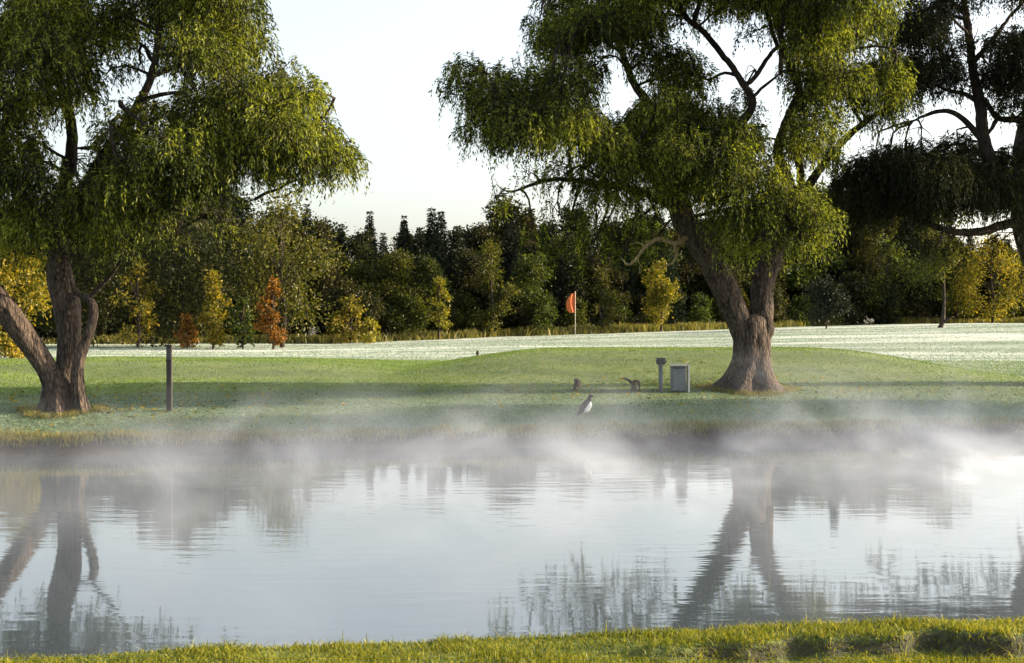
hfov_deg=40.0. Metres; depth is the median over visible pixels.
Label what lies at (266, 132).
willow tree
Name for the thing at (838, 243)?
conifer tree
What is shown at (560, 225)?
broadleaf tree
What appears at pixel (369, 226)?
conifer tree
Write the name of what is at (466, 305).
shrub
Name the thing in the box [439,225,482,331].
conifer tree
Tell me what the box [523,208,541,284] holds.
conifer tree
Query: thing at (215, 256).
broadleaf tree
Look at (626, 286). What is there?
conifer tree
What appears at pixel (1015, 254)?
broadleaf tree
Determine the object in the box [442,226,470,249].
broadleaf tree
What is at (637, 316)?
shrub
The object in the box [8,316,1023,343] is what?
long grass
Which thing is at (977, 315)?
shrub
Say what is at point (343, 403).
fallen leaves
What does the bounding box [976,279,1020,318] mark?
shrub
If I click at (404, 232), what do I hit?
conifer tree
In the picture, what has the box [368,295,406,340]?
shrub
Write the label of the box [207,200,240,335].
conifer tree
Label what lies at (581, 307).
shrub
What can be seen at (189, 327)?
autumn shrub
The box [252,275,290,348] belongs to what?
autumn tree
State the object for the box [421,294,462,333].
shrub
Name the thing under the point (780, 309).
shrub
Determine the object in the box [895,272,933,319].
shrub
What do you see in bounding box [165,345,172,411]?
wooden post
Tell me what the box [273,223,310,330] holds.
conifer tree
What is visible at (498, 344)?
field grass
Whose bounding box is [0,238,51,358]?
yellow tree
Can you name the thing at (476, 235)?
broadleaf tree
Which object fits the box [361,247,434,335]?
broadleaf tree
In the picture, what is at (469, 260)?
broadleaf tree
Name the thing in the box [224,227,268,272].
broadleaf tree
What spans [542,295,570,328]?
shrub
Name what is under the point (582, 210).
conifer tree
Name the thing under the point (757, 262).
broadleaf tree
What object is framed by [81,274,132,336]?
shrub
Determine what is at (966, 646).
ground
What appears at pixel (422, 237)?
broadleaf tree
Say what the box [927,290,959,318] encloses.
shrub
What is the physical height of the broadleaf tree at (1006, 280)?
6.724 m
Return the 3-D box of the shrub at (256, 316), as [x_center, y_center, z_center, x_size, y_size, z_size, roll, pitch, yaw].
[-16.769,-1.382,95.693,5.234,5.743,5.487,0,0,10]
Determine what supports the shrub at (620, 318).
on the ground at (966, 646)
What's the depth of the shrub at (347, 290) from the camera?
96.01 m
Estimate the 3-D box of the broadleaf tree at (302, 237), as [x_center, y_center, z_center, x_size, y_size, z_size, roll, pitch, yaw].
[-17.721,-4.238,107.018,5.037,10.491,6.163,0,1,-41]
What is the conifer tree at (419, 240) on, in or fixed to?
on the ground at (966, 646)
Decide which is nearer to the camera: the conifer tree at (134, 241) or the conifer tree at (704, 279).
the conifer tree at (134, 241)
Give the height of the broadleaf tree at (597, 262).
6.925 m
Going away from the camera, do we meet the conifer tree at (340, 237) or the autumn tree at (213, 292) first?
the autumn tree at (213, 292)
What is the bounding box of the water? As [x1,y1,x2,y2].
[0,439,1023,660]
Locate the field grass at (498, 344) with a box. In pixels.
[0,324,1023,375]
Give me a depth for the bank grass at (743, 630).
7.23 m
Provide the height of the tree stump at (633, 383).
0.408 m
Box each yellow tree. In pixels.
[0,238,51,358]
[108,255,163,347]
[426,276,453,339]
[641,258,680,331]
[940,233,1023,322]
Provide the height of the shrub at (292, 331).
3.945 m
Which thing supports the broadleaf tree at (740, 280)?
on the ground at (966, 646)
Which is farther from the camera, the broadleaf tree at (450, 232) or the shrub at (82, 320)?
the broadleaf tree at (450, 232)
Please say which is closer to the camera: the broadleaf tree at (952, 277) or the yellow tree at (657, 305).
the yellow tree at (657, 305)
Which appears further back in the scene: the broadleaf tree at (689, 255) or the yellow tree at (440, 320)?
the broadleaf tree at (689, 255)
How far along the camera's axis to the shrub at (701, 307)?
115.78 m
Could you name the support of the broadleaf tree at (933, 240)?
on the ground at (966, 646)
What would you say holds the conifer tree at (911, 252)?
on the ground at (966, 646)
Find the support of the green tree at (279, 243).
on the ground at (966, 646)
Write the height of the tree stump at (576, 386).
0.361 m
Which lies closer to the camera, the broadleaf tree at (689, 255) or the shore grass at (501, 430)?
the shore grass at (501, 430)
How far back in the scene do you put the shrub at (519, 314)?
105.45 m
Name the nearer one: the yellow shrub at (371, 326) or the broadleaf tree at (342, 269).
the yellow shrub at (371, 326)
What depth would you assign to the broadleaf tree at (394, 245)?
117.74 m
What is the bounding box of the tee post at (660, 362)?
[656,358,666,392]
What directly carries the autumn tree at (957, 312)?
on the ground at (966, 646)
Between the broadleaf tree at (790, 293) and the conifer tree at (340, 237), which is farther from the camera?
the broadleaf tree at (790, 293)
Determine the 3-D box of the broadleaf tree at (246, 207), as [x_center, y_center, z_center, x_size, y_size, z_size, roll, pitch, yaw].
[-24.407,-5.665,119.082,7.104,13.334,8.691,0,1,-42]
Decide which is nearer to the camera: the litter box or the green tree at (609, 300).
the litter box
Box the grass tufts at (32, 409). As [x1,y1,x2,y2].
[15,382,802,419]
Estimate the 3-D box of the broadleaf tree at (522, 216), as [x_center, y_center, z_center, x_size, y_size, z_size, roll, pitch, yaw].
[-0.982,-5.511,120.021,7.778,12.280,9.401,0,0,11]
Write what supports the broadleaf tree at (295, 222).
on the ground at (966, 646)
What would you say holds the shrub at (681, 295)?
on the ground at (966, 646)
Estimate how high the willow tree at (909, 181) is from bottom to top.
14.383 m
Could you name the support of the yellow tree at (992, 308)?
on the ground at (966, 646)
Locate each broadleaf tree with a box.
[78,240,134,335]
[120,221,176,323]
[138,177,234,309]
[170,231,246,321]
[219,190,263,235]
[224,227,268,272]
[255,209,322,266]
[256,244,315,316]
[270,214,324,256]
[295,220,347,334]
[303,242,361,329]
[305,263,346,331]
[310,215,355,256]
[329,259,384,320]
[342,228,383,278]
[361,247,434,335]
[389,230,426,328]
[394,227,453,267]
[413,253,454,332]
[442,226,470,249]
[447,248,499,320]
[453,221,510,332]
[458,195,542,282]
[537,229,610,305]
[538,202,597,283]
[538,220,551,248]
[578,251,634,326]
[581,219,641,288]
[585,212,695,312]
[628,226,705,309]
[679,224,745,322]
[685,237,751,322]
[738,239,788,306]
[765,221,838,320]
[778,231,861,324]
[808,180,829,323]
[828,187,895,277]
[839,218,892,323]
[876,214,934,322]
[906,214,965,303]
[932,253,983,312]
[979,239,1019,316]
[993,255,1023,313]
[1008,247,1019,274]
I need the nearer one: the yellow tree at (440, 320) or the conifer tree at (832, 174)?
the yellow tree at (440, 320)
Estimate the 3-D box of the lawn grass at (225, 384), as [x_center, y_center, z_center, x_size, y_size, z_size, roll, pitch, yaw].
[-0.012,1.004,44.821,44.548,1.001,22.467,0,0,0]
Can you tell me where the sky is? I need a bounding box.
[0,0,1023,261]
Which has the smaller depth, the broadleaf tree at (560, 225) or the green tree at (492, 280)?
the green tree at (492, 280)
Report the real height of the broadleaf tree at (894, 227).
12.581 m
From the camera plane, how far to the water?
16.69 m
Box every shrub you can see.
[28,316,50,339]
[34,299,56,341]
[42,290,115,336]
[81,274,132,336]
[113,296,158,333]
[172,313,199,348]
[183,299,210,336]
[215,303,238,335]
[227,297,259,348]
[230,273,300,336]
[275,294,313,336]
[311,299,343,335]
[323,276,387,334]
[324,294,368,343]
[358,316,380,343]
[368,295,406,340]
[375,289,433,337]
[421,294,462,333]
[434,289,484,331]
[469,284,519,332]
[497,277,547,331]
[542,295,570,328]
[561,293,594,326]
[586,288,633,325]
[620,293,655,326]
[652,287,689,325]
[685,292,717,324]
[710,288,749,323]
[748,282,796,322]
[786,292,819,326]
[812,299,846,325]
[838,268,879,325]
[864,273,911,324]
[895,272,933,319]
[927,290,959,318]
[958,294,989,318]
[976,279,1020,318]
[1009,294,1023,317]
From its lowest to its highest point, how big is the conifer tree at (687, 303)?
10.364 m
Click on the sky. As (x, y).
(380, 60)
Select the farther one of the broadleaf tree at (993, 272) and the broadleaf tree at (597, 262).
the broadleaf tree at (993, 272)
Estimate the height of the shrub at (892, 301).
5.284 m
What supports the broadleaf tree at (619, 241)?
on the ground at (966, 646)
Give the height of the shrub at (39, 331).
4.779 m
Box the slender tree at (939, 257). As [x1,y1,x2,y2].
[914,202,972,327]
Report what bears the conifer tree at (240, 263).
on the ground at (966, 646)
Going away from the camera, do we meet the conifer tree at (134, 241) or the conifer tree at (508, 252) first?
the conifer tree at (134, 241)
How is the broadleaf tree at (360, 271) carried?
on the ground at (966, 646)
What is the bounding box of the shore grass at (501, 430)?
[0,415,1023,447]
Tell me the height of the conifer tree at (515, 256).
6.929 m
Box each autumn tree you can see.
[193,269,233,348]
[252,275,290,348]
[928,241,983,320]
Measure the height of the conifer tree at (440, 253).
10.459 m
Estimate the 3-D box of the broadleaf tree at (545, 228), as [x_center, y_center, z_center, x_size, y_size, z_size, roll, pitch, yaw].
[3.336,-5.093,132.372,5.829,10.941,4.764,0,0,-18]
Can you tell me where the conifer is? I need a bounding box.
[799,273,858,328]
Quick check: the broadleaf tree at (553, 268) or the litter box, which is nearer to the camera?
the litter box
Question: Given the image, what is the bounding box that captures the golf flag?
[566,292,575,336]
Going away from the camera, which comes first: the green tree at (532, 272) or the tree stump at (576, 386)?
the tree stump at (576, 386)
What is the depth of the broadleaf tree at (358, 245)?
107.98 m
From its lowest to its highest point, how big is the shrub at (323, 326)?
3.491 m
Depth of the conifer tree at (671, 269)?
114.83 m
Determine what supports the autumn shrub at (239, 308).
on the ground at (966, 646)
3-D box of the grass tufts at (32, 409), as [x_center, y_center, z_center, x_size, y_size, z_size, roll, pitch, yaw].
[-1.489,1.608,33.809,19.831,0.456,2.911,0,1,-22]
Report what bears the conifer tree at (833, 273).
on the ground at (966, 646)
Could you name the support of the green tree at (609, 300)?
on the ground at (966, 646)
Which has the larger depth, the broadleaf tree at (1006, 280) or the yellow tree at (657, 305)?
the broadleaf tree at (1006, 280)
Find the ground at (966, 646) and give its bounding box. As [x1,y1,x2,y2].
[0,316,1023,662]
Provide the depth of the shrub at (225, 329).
94.63 m
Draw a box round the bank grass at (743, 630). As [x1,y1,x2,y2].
[0,609,1023,662]
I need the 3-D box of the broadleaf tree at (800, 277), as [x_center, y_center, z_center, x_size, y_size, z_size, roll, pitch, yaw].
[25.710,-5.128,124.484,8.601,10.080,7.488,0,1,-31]
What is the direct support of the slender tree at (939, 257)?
on the ground at (966, 646)
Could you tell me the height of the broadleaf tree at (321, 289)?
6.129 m
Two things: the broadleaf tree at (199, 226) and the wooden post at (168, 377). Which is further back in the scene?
the broadleaf tree at (199, 226)
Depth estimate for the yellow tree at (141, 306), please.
78.92 m
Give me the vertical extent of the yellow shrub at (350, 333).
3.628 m
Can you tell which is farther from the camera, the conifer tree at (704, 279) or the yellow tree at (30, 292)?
the conifer tree at (704, 279)
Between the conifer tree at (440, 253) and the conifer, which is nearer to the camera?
the conifer
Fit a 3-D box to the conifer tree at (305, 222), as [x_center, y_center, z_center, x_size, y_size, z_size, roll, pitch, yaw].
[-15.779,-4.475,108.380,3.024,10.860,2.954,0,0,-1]
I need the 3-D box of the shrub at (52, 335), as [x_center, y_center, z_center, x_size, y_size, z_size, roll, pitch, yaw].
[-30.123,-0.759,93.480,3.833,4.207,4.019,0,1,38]
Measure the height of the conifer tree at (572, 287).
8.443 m
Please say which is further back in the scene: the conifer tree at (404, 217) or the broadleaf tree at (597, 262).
the conifer tree at (404, 217)
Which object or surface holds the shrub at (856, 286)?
on the ground at (966, 646)
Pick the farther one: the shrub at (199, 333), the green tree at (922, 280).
the green tree at (922, 280)
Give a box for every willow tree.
[0,0,371,413]
[428,0,924,394]
[822,0,1023,298]
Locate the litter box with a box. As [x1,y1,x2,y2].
[669,364,689,392]
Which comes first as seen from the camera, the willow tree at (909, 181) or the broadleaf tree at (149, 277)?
the willow tree at (909, 181)
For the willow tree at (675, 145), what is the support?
on the ground at (966, 646)
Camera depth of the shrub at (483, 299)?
105.29 m
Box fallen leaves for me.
[0,349,1020,433]
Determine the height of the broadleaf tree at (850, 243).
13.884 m
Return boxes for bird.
[577,394,594,418]
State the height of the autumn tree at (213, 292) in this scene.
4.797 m
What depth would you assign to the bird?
30.95 m
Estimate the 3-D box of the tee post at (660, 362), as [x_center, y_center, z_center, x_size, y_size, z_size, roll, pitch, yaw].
[3.842,1.175,36.211,0.275,1.000,0.200,0,0,0]
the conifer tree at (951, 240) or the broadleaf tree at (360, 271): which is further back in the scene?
the conifer tree at (951, 240)
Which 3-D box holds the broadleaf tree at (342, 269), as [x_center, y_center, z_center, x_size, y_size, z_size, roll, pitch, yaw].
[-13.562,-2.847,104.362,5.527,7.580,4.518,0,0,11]
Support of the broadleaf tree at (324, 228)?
on the ground at (966, 646)
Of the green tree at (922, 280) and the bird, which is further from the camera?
the green tree at (922, 280)
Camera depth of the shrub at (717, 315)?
117.58 m
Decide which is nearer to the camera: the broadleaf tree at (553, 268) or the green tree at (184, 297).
the green tree at (184, 297)
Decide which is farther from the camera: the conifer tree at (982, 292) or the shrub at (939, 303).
the conifer tree at (982, 292)
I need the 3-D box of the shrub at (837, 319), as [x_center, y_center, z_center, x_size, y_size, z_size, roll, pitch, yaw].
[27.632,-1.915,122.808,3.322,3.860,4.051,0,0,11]
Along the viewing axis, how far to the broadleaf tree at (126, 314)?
94.52 m
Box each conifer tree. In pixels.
[120,191,176,330]
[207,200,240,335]
[216,242,270,334]
[223,202,246,237]
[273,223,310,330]
[299,204,320,332]
[334,223,349,321]
[362,211,378,265]
[373,232,395,332]
[388,221,412,334]
[396,215,406,248]
[396,227,428,329]
[422,207,443,265]
[429,211,454,275]
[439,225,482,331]
[495,205,524,291]
[504,249,531,324]
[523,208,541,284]
[544,219,563,314]
[546,231,595,327]
[571,202,594,321]
[613,248,641,323]
[643,228,690,324]
[646,206,687,319]
[677,236,697,323]
[698,217,718,323]
[741,196,788,318]
[813,232,852,325]
[814,200,847,278]
[826,164,837,199]
[874,216,938,319]
[938,217,957,310]
[960,236,976,306]
[973,248,990,301]
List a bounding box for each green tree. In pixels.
[2,183,155,346]
[82,188,296,347]
[212,188,356,347]
[462,238,523,336]
[501,252,562,334]
[591,264,622,333]
[858,231,948,323]
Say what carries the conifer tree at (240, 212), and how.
on the ground at (966, 646)
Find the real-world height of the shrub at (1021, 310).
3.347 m
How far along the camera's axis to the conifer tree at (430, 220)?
117.64 m
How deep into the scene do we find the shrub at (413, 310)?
98.86 m
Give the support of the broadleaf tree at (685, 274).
on the ground at (966, 646)
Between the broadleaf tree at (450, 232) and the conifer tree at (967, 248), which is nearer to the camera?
the broadleaf tree at (450, 232)
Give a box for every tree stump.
[573,378,580,389]
[621,377,640,391]
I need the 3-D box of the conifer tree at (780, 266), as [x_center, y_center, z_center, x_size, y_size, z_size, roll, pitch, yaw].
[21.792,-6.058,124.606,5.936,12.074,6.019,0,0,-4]
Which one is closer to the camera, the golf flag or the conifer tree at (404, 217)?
the golf flag
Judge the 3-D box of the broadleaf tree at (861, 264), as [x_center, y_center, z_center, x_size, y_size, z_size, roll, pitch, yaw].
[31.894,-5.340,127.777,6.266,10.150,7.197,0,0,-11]
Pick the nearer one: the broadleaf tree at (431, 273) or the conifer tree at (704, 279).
the broadleaf tree at (431, 273)
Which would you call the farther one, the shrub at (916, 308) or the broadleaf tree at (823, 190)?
the broadleaf tree at (823, 190)
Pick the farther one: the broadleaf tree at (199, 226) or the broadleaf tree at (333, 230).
the broadleaf tree at (333, 230)
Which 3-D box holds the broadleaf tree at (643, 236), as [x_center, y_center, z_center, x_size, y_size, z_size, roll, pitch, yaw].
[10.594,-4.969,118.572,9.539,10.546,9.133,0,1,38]
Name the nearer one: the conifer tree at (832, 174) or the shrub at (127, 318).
the shrub at (127, 318)
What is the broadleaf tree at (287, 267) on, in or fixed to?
on the ground at (966, 646)
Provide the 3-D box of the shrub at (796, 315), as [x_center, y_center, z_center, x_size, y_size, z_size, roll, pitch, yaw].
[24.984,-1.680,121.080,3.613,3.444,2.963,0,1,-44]
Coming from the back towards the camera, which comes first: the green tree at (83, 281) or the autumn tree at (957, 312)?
the autumn tree at (957, 312)
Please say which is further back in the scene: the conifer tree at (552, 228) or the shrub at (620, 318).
the conifer tree at (552, 228)
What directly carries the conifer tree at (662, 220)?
on the ground at (966, 646)
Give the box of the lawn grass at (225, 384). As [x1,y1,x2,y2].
[0,346,1023,395]
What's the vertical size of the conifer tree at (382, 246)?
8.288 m
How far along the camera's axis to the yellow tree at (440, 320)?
97.85 m

